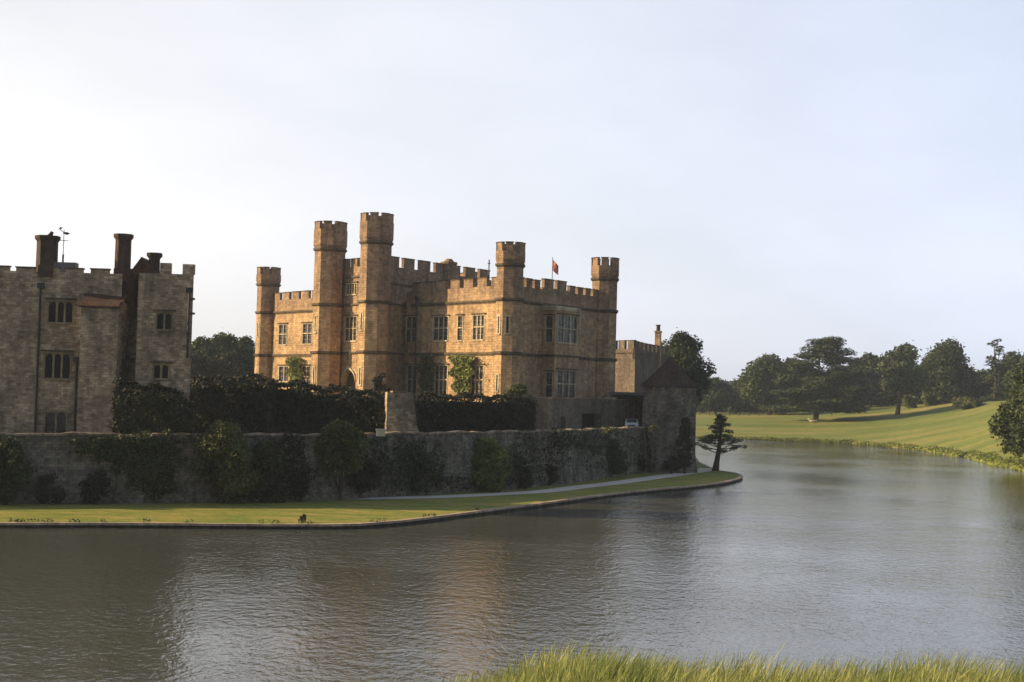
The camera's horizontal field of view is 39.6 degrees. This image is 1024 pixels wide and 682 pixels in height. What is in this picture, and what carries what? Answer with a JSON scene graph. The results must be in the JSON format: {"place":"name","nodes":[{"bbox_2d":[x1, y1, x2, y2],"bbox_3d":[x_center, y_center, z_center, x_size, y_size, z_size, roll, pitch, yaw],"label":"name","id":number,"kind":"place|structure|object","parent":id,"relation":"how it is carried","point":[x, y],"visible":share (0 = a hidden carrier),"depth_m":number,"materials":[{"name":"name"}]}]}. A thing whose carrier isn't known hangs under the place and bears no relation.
{"place":"outdoors","nodes":[
{"label":"outdoors","id":0,"kind":"place"},
{"bbox_2d":[0,462,738,523],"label":"lawn","id":1,"kind":"structure","parent":0,"point":[337,511],"depth_m":103.39,"materials":[{"name":"green plant"}]},
{"bbox_2d":[0,433,36,504],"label":"shrub","id":2,"kind":"object","parent":1,"relation":"on","point":[15,472],"visible":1,"depth_m":100.37,"materials":[{"name":"green plant"}]},
{"bbox_2d":[33,472,66,503],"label":"shrub","id":3,"kind":"object","parent":1,"relation":"on","point":[47,489],"visible":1,"depth_m":101.79,"materials":[{"name":"green plant"}]},
{"bbox_2d":[78,469,112,503],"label":"shrub","id":4,"kind":"object","parent":1,"relation":"on","point":[94,483],"visible":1,"depth_m":102.90,"materials":[{"name":"green plant"}]},
{"bbox_2d":[188,417,261,503],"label":"shrub","id":5,"kind":"object","parent":1,"relation":"on","point":[222,451],"visible":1,"depth_m":106.23,"materials":[{"name":"green plant"}]},
{"bbox_2d":[246,438,294,502],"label":"shrub","id":6,"kind":"object","parent":1,"relation":"on","point":[266,457],"visible":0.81,"depth_m":108.55,"materials":[{"name":"green plant"}]},
{"bbox_2d":[8,499,546,523],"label":"kerb tufts","id":7,"kind":"object","parent":1,"relation":"on","point":[21,520],"visible":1,"depth_m":90.36,"materials":[{"name":"green plant"}]},
{"bbox_2d":[290,466,309,501],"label":"shrub","id":8,"kind":"object","parent":1,"relation":"on","point":[300,490],"visible":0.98,"depth_m":110.28,"materials":[{"name":"green plant"}]},
{"bbox_2d":[0,426,647,503],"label":"moat wall","id":9,"kind":"structure","parent":1,"relation":"on","point":[48,453],"depth_m":112.53,"materials":[{"name":"stone"}]},
{"bbox_2d":[68,428,194,501],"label":"ivy","id":10,"kind":"object","parent":9,"relation":"attached to","point":[151,474],"visible":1,"depth_m":104.69,"materials":[{"name":"green plant"}]},
{"bbox_2d":[262,432,315,499],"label":"ivy","id":11,"kind":"object","parent":9,"relation":"attached to","point":[291,462],"visible":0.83,"depth_m":110.57,"materials":[{"name":"green plant"}]},
{"bbox_2d":[375,429,385,435],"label":"stone block","id":12,"kind":"structure","parent":9,"relation":"on","point":[380,432],"depth_m":113.93,"materials":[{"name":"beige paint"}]},
{"bbox_2d":[361,435,447,494],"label":"ivy","id":13,"kind":"object","parent":9,"relation":"attached to","point":[390,465],"visible":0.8,"depth_m":119.31,"materials":[{"name":"green plant"}]},
{"bbox_2d":[432,469,520,490],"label":"ivy","id":14,"kind":"object","parent":9,"relation":"attached to","point":[462,480],"visible":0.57,"depth_m":124.92,"materials":[{"name":"green plant"}]},
{"bbox_2d":[504,428,541,484],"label":"ivy","id":15,"kind":"object","parent":9,"relation":"attached to","point":[521,444],"visible":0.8,"depth_m":133.44,"materials":[{"name":"green plant"}]},
{"bbox_2d":[525,426,578,483],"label":"ivy","id":16,"kind":"object","parent":9,"relation":"attached to","point":[557,442],"visible":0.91,"depth_m":139.82,"materials":[{"name":"green plant"}]},
{"bbox_2d":[567,426,638,475],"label":"ivy","id":17,"kind":"object","parent":9,"relation":"attached to","point":[586,439],"visible":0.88,"depth_m":151.02,"materials":[{"name":"green plant"}]},
{"bbox_2d":[633,426,648,466],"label":"ivy","id":18,"kind":"object","parent":9,"relation":"attached to","point":[647,439],"visible":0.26,"depth_m":167.75,"materials":[{"name":"green plant"}]},
{"bbox_2d":[313,418,372,500],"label":"tree","id":19,"kind":"object","parent":1,"relation":"on","point":[349,438],"visible":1,"depth_m":112.35,"materials":[{"name":"green plant"}]},
{"bbox_2d":[346,455,382,496],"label":"shrub","id":20,"kind":"object","parent":1,"relation":"on","point":[371,472],"visible":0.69,"depth_m":114.87,"materials":[{"name":"green plant"}]},
{"bbox_2d":[0,458,742,526],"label":"bank kerb","id":21,"kind":"structure","parent":1,"relation":"on","point":[306,525],"depth_m":93.56,"materials":[{"name":"stone"}]},
{"bbox_2d":[405,447,435,494],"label":"shrub","id":22,"kind":"object","parent":1,"relation":"on","point":[422,463],"visible":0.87,"depth_m":120.10,"materials":[{"name":"green plant"}]},
{"bbox_2d":[469,434,512,491],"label":"shrub","id":23,"kind":"object","parent":1,"relation":"on","point":[492,466],"visible":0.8,"depth_m":126.75,"materials":[{"name":"green plant"}]},
{"bbox_2d":[512,455,535,488],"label":"shrub","id":24,"kind":"object","parent":1,"relation":"on","point":[526,480],"visible":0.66,"depth_m":132.19,"materials":[{"name":"green plant"}]},
{"bbox_2d":[545,464,558,485],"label":"shrub","id":25,"kind":"object","parent":1,"relation":"on","point":[552,474],"visible":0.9,"depth_m":137.73,"materials":[{"name":"green plant"}]},
{"bbox_2d":[606,438,630,475],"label":"shrub","id":26,"kind":"object","parent":1,"relation":"on","point":[616,454],"visible":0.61,"depth_m":154.48,"materials":[{"name":"green plant"}]},
{"bbox_2d":[637,453,648,469],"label":"shrub","id":27,"kind":"object","parent":1,"relation":"on","point":[640,463],"visible":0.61,"depth_m":165.50,"materials":[{"name":"green plant"}]},
{"bbox_2d":[640,355,698,472],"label":"corner tower","id":28,"kind":"structure","parent":1,"relation":"on","point":[670,385],"depth_m":168.98,"materials":[{"name":"stone"}]},
{"bbox_2d":[661,455,682,473],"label":"bush","id":29,"kind":"object","parent":1,"relation":"on","point":[674,462],"visible":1,"depth_m":165.88,"materials":[{"name":"green plant"}]},
{"bbox_2d":[676,416,693,473],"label":"ivy column","id":30,"kind":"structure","parent":1,"relation":"on","point":[684,457],"depth_m":167.03,"materials":[{"name":"green plant"}]},
{"bbox_2d":[661,327,716,407],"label":"oak tree","id":31,"kind":"object","parent":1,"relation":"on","point":[684,349],"visible":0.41,"depth_m":254.71,"materials":[{"name":"green plant"}]},
{"bbox_2d":[695,414,746,470],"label":"young cedar","id":32,"kind":"object","parent":1,"relation":"on","point":[719,430],"visible":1,"depth_m":175.86,"materials":[{"name":"green plant"}]},
{"bbox_2d":[0,478,742,528],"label":"bank edge","id":33,"kind":"object","parent":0,"point":[229,527],"visible":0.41,"depth_m":91.84,"materials":[{"name":"plant"}]},
{"bbox_2d":[0,439,1023,681],"bbox_3d":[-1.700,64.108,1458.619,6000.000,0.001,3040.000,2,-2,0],"label":"water","id":34,"kind":"structure","parent":0,"point":[802,551],"depth_m":67.70,"materials":[{"name":"grey liquid"}]},
{"bbox_2d":[0,0,1023,383],"label":"sky","id":35,"kind":"structure","parent":0,"point":[762,177],"materials":[{"name":"white"}]},
{"bbox_2d":[357,468,711,498],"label":"path","id":36,"kind":"structure","parent":0,"point":[567,488],"depth_m":132.97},
{"bbox_2d":[696,401,1023,470],"bbox_3d":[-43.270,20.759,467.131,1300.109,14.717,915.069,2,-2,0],"label":"meadow","id":37,"kind":"structure","parent":0,"point":[945,425],"depth_m":355.60,"materials":[{"name":"green plant"}]},
{"bbox_2d":[190,352,216,383],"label":"oak tree","id":38,"kind":"object","parent":37,"relation":"on","point":[201,364],"visible":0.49,"depth_m":246.54,"materials":[{"name":"green plant"}]},
{"bbox_2d":[191,335,221,383],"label":"oak tree","id":39,"kind":"object","parent":37,"relation":"on","point":[207,348],"visible":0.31,"depth_m":266.73,"materials":[{"name":"green plant"}]},
{"bbox_2d":[210,327,240,352],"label":"oak tree","id":40,"kind":"object","parent":37,"relation":"on","point":[225,342],"visible":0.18,"depth_m":273.92,"materials":[{"name":"green plant"}]},
{"bbox_2d":[208,350,254,383],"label":"oak tree","id":41,"kind":"object","parent":37,"relation":"on","point":[230,364],"visible":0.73,"depth_m":247.74,"materials":[{"name":"green plant"}]},
{"bbox_2d":[235,335,254,362],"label":"oak tree","id":42,"kind":"object","parent":37,"relation":"on","point":[247,345],"visible":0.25,"depth_m":278.84,"materials":[{"name":"green plant"}]},
{"bbox_2d":[696,377,738,413],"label":"oak tree","id":43,"kind":"object","parent":37,"relation":"on","point":[720,395],"visible":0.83,"depth_m":465.96,"materials":[{"name":"green plant"}]},
{"bbox_2d":[724,378,754,413],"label":"oak tree","id":44,"kind":"object","parent":37,"relation":"on","point":[742,405],"visible":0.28,"depth_m":484.70,"materials":[{"name":"green plant"}]},
{"bbox_2d":[739,378,766,413],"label":"oak tree","id":45,"kind":"object","parent":37,"relation":"on","point":[752,410],"visible":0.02,"depth_m":497.75,"materials":[{"name":"green plant"}]},
{"bbox_2d":[699,412,819,415],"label":"rail fence","id":46,"kind":"object","parent":37,"relation":"on","point":[759,414],"visible":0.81,"depth_m":435.43,"materials":[{"name":"brown wood"}]},
{"bbox_2d":[733,352,802,414],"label":"oak tree","id":47,"kind":"object","parent":37,"relation":"on","point":[761,373],"visible":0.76,"depth_m":440.34,"materials":[{"name":"green plant"}]},
{"bbox_2d":[771,357,815,412],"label":"oak tree","id":48,"kind":"object","parent":37,"relation":"on","point":[800,372],"visible":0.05,"depth_m":467.65,"materials":[{"name":"green plant"}]},
{"bbox_2d":[767,336,883,421],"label":"cedar tree","id":49,"kind":"object","parent":37,"relation":"on","point":[819,395],"visible":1,"depth_m":396.29,"materials":[{"name":"green plant"}]},
{"bbox_2d":[696,435,1023,470],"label":"shore plants","id":50,"kind":"object","parent":37,"relation":"on","point":[1011,461],"visible":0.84,"depth_m":275.51,"materials":[{"name":"green plant"}]},
{"bbox_2d":[845,352,901,407],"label":"oak tree","id":51,"kind":"object","parent":37,"relation":"on","point":[869,360],"visible":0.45,"depth_m":451.56,"materials":[{"name":"green plant"}]},
{"bbox_2d":[874,340,930,414],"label":"oak tree","id":52,"kind":"object","parent":37,"relation":"on","point":[898,368],"visible":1,"depth_m":405.44,"materials":[{"name":"green plant"}]},
{"bbox_2d":[901,394,916,408],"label":"shrub","id":53,"kind":"object","parent":37,"relation":"on","point":[908,400],"visible":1,"depth_m":428.83,"materials":[{"name":"green plant"}]},
{"bbox_2d":[902,364,922,403],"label":"oak tree","id":54,"kind":"object","parent":37,"relation":"on","point":[918,400],"visible":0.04,"depth_m":463.30,"materials":[{"name":"green plant"}]},
{"bbox_2d":[920,391,942,405],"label":"shrub","id":55,"kind":"object","parent":37,"relation":"on","point":[929,398],"visible":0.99,"depth_m":430.44,"materials":[{"name":"green plant"}]},
{"bbox_2d":[918,336,985,402],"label":"oak tree","id":56,"kind":"object","parent":37,"relation":"on","point":[943,364],"visible":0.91,"depth_m":436.41,"materials":[{"name":"green plant"}]},
{"bbox_2d":[950,395,985,408],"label":"shrub","id":57,"kind":"object","parent":37,"relation":"on","point":[965,402],"visible":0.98,"depth_m":382.48,"materials":[{"name":"green plant"}]},
{"bbox_2d":[958,367,987,398],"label":"oak tree","id":58,"kind":"object","parent":37,"relation":"on","point":[981,374],"visible":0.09,"depth_m":452.47,"materials":[{"name":"green plant"}]},
{"bbox_2d":[976,377,1006,400],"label":"oak tree","id":59,"kind":"object","parent":37,"relation":"on","point":[986,391],"visible":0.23,"depth_m":438.56,"materials":[{"name":"green plant"}]},
{"bbox_2d":[979,339,1007,401],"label":"pine tree","id":60,"kind":"object","parent":37,"relation":"on","point":[996,394],"visible":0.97,"depth_m":419.72,"materials":[{"name":"green plant"}]},
{"bbox_2d":[983,349,1021,400],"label":"oak tree","id":61,"kind":"object","parent":37,"relation":"on","point":[1009,360],"visible":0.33,"depth_m":430.69,"materials":[{"name":"green plant"}]},
{"bbox_2d":[987,361,1023,459],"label":"waterside tree","id":62,"kind":"object","parent":37,"relation":"on","point":[1004,415],"visible":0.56,"depth_m":205.75,"materials":[{"name":"green plant"}]},
{"bbox_2d":[1001,351,1023,397],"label":"oak tree","id":63,"kind":"object","parent":37,"relation":"on","point":[1009,376],"visible":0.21,"depth_m":382.61,"materials":[{"name":"green plant"}]},
{"bbox_2d":[1006,384,1023,455],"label":"waterside tree","id":64,"kind":"object","parent":37,"relation":"on","point":[1016,436],"visible":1,"depth_m":185.85,"materials":[{"name":"green plant"}]},
{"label":"courtyard","id":65,"kind":"structure","parent":0,"visible":0},
{"bbox_2d":[0,231,194,433],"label":"stone gatehouse","id":66,"kind":"object","parent":65,"relation":"on","point":[75,340],"visible":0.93,"depth_m":108.99,"materials":[{"name":"grey stone"}]},
{"bbox_2d":[43,410,67,432],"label":"window","id":67,"kind":"structure","parent":66,"relation":"in","point":[54,421],"depth_m":109.08,"materials":[{"name":"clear glass"}]},
{"bbox_2d":[41,350,74,380],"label":"window","id":68,"kind":"structure","parent":66,"relation":"in","point":[57,364],"depth_m":109.22,"materials":[{"name":"beige glass"}]},
{"bbox_2d":[44,297,76,324],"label":"window","id":69,"kind":"structure","parent":66,"relation":"in","point":[59,310],"depth_m":109.38,"materials":[{"name":"beige glass"}]},
{"bbox_2d":[58,227,69,261],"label":"weather vane","id":70,"kind":"object","parent":66,"relation":"on","point":[66,233],"visible":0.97,"depth_m":111.46,"materials":[{"name":"black metal"}]},
{"bbox_2d":[150,361,171,380],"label":"window","id":71,"kind":"structure","parent":66,"relation":"in","point":[160,369],"depth_m":108.21,"materials":[{"name":"grey glass"}]},
{"bbox_2d":[153,309,175,330],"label":"window","id":72,"kind":"structure","parent":66,"relation":"in","point":[163,320],"depth_m":108.39,"materials":[{"name":"grey glass"}]},
{"bbox_2d":[107,377,197,438],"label":"yew hedge","id":73,"kind":"object","parent":65,"relation":"on","point":[138,411],"visible":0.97,"depth_m":107.01,"materials":[{"name":"green plant"}]},
{"bbox_2d":[189,372,280,433],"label":"yew hedge","id":74,"kind":"object","parent":65,"relation":"on","point":[249,408],"visible":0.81,"depth_m":121.57,"materials":[{"name":"green plant"}]},
{"bbox_2d":[252,378,385,433],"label":"yew hedge","id":75,"kind":"object","parent":65,"relation":"on","point":[306,410],"visible":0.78,"depth_m":123.19,"materials":[{"name":"green plant"}]},
{"bbox_2d":[371,372,392,397],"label":"bush","id":76,"kind":"object","parent":65,"relation":"on","point":[377,382],"visible":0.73,"depth_m":159.73,"materials":[{"name":"green plant"}]},
{"bbox_2d":[384,391,418,431],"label":"wall stub","id":77,"kind":"object","parent":65,"relation":"on","point":[400,414],"depth_m":121.38,"materials":[{"name":"stone"}]},
{"bbox_2d":[253,212,619,401],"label":"castle","id":78,"kind":"structure","parent":65,"relation":"on","point":[368,315],"depth_m":178.67,"materials":[{"name":"stone"}]},
{"bbox_2d":[277,323,287,345],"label":"window","id":79,"kind":"structure","parent":78,"relation":"in","point":[282,330],"depth_m":205.74,"materials":[{"name":"stone"}]},
{"bbox_2d":[277,365,288,381],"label":"window","id":80,"kind":"structure","parent":78,"relation":"in","point":[282,376],"depth_m":205.29,"materials":[{"name":"stone"}]},
{"bbox_2d":[285,356,303,389],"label":"climbing plant","id":81,"kind":"object","parent":78,"relation":"attached to","point":[292,363],"visible":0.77,"depth_m":201.49,"materials":[{"name":"green plant"}]},
{"bbox_2d":[300,364,310,387],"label":"window","id":82,"kind":"structure","parent":78,"relation":"in","point":[306,368],"depth_m":200.24,"materials":[{"name":"stone"}]},
{"bbox_2d":[301,322,311,344],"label":"window","id":83,"kind":"structure","parent":78,"relation":"in","point":[306,326],"depth_m":200.53,"materials":[{"name":"stone"}]},
{"bbox_2d":[341,367,355,394],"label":"door","id":84,"kind":"structure","parent":78,"relation":"in","point":[348,375],"depth_m":185.10,"materials":[{"name":"brown wood"}]},
{"bbox_2d":[343,314,357,341],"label":"window","id":85,"kind":"structure","parent":78,"relation":"in","point":[350,324],"depth_m":184.52,"materials":[{"name":"glass"}]},
{"bbox_2d":[344,281,357,295],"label":"window","id":86,"kind":"structure","parent":78,"relation":"in","point":[351,287],"depth_m":184.61,"materials":[{"name":"stone"}]},
{"bbox_2d":[404,314,417,342],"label":"window","id":87,"kind":"structure","parent":78,"relation":"in","point":[410,322],"depth_m":181.52,"materials":[{"name":"glass"}]},
{"bbox_2d":[405,363,417,394],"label":"window","id":88,"kind":"structure","parent":78,"relation":"in","point":[410,366],"depth_m":180.95,"materials":[{"name":"glass"}]},
{"bbox_2d":[416,353,434,400],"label":"climbing plant","id":89,"kind":"object","parent":78,"relation":"attached to","point":[426,380],"visible":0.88,"depth_m":177.12,"materials":[{"name":"green plant"}]},
{"bbox_2d":[431,314,449,341],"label":"window","id":90,"kind":"structure","parent":78,"relation":"in","point":[440,331],"depth_m":176.58,"materials":[{"name":"glass"}]},
{"bbox_2d":[433,363,448,394],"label":"window","id":91,"kind":"structure","parent":78,"relation":"in","point":[441,369],"depth_m":176.02,"materials":[{"name":"glass"}]},
{"bbox_2d":[455,314,463,341],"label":"window","id":92,"kind":"structure","parent":78,"relation":"in","point":[459,316],"depth_m":173.55,"materials":[{"name":"glass"}]},
{"bbox_2d":[447,354,475,397],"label":"climbing plant","id":93,"kind":"object","parent":78,"relation":"attached to","point":[462,371],"visible":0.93,"depth_m":171.45,"materials":[{"name":"green plant"}]},
{"bbox_2d":[470,363,484,394],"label":"window","id":94,"kind":"structure","parent":78,"relation":"in","point":[477,380],"depth_m":170.40,"materials":[{"name":"glass"}]},
{"bbox_2d":[471,313,485,340],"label":"window","id":95,"kind":"structure","parent":78,"relation":"in","point":[478,319],"depth_m":170.73,"materials":[{"name":"glass"}]},
{"bbox_2d":[543,314,554,342],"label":"window","id":96,"kind":"structure","parent":78,"relation":"in","point":[549,318],"depth_m":171.44,"materials":[{"name":"glass"}]},
{"bbox_2d":[543,370,554,396],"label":"window","id":97,"kind":"structure","parent":78,"relation":"in","point":[548,390],"depth_m":171.11,"materials":[{"name":"glass"}]},
{"bbox_2d":[552,257,557,278],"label":"flag","id":98,"kind":"object","parent":78,"relation":"on","point":[554,267],"visible":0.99,"depth_m":190.47,"materials":[{"name":"red fabric"}]},
{"bbox_2d":[556,368,577,397],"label":"window","id":99,"kind":"structure","parent":78,"relation":"in","point":[566,378],"depth_m":173.17,"materials":[{"name":"glass"}]},
{"bbox_2d":[557,313,579,344],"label":"window","id":100,"kind":"structure","parent":78,"relation":"in","point":[567,325],"depth_m":173.27,"materials":[{"name":"glass"}]},
{"bbox_2d":[413,389,538,432],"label":"yew hedge","id":101,"kind":"object","parent":65,"relation":"on","point":[487,413],"visible":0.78,"depth_m":133.11,"materials":[{"name":"green plant"}]},
{"bbox_2d":[502,382,537,420],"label":"bush","id":102,"kind":"object","parent":65,"relation":"on","point":[517,388],"visible":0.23,"depth_m":140.51,"materials":[{"name":"green plant"}]},
{"bbox_2d":[521,396,640,429],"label":"terrace building","id":103,"kind":"structure","parent":65,"relation":"on","point":[571,413],"depth_m":170.63,"materials":[{"name":"stone"}]},
{"bbox_2d":[582,413,593,428],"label":"door","id":104,"kind":"structure","parent":103,"relation":"in","point":[587,419],"depth_m":173.08,"materials":[{"name":"black wood"}]},
{"bbox_2d":[608,392,642,425],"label":"cart shed","id":105,"kind":"structure","parent":65,"relation":"on","point":[628,395],"depth_m":178.17,"materials":[{"name":"grey tile"}]},
{"bbox_2d":[639,399,642,425],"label":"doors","id":106,"kind":"structure","parent":105,"relation":"in","point":[641,402],"depth_m":181.26,"materials":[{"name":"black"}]},
{"bbox_2d":[625,419,637,426],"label":"parked car","id":107,"kind":"object","parent":65,"relation":"on","point":[632,422],"visible":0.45,"depth_m":171.76,"materials":[{"name":"white paint"}]},
{"bbox_2d":[615,325,668,392],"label":"range","id":108,"kind":"structure","parent":65,"relation":"on","point":[638,364],"depth_m":222.90,"materials":[{"name":"brown stone"}]},
{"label":"near bank","id":109,"kind":"structure","parent":0,"visible":0},
{"bbox_2d":[355,635,1023,681],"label":"reeds","id":110,"kind":"object","parent":109,"relation":"on","point":[612,669],"visible":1,"depth_m":11.71,"materials":[{"name":"green plant"}]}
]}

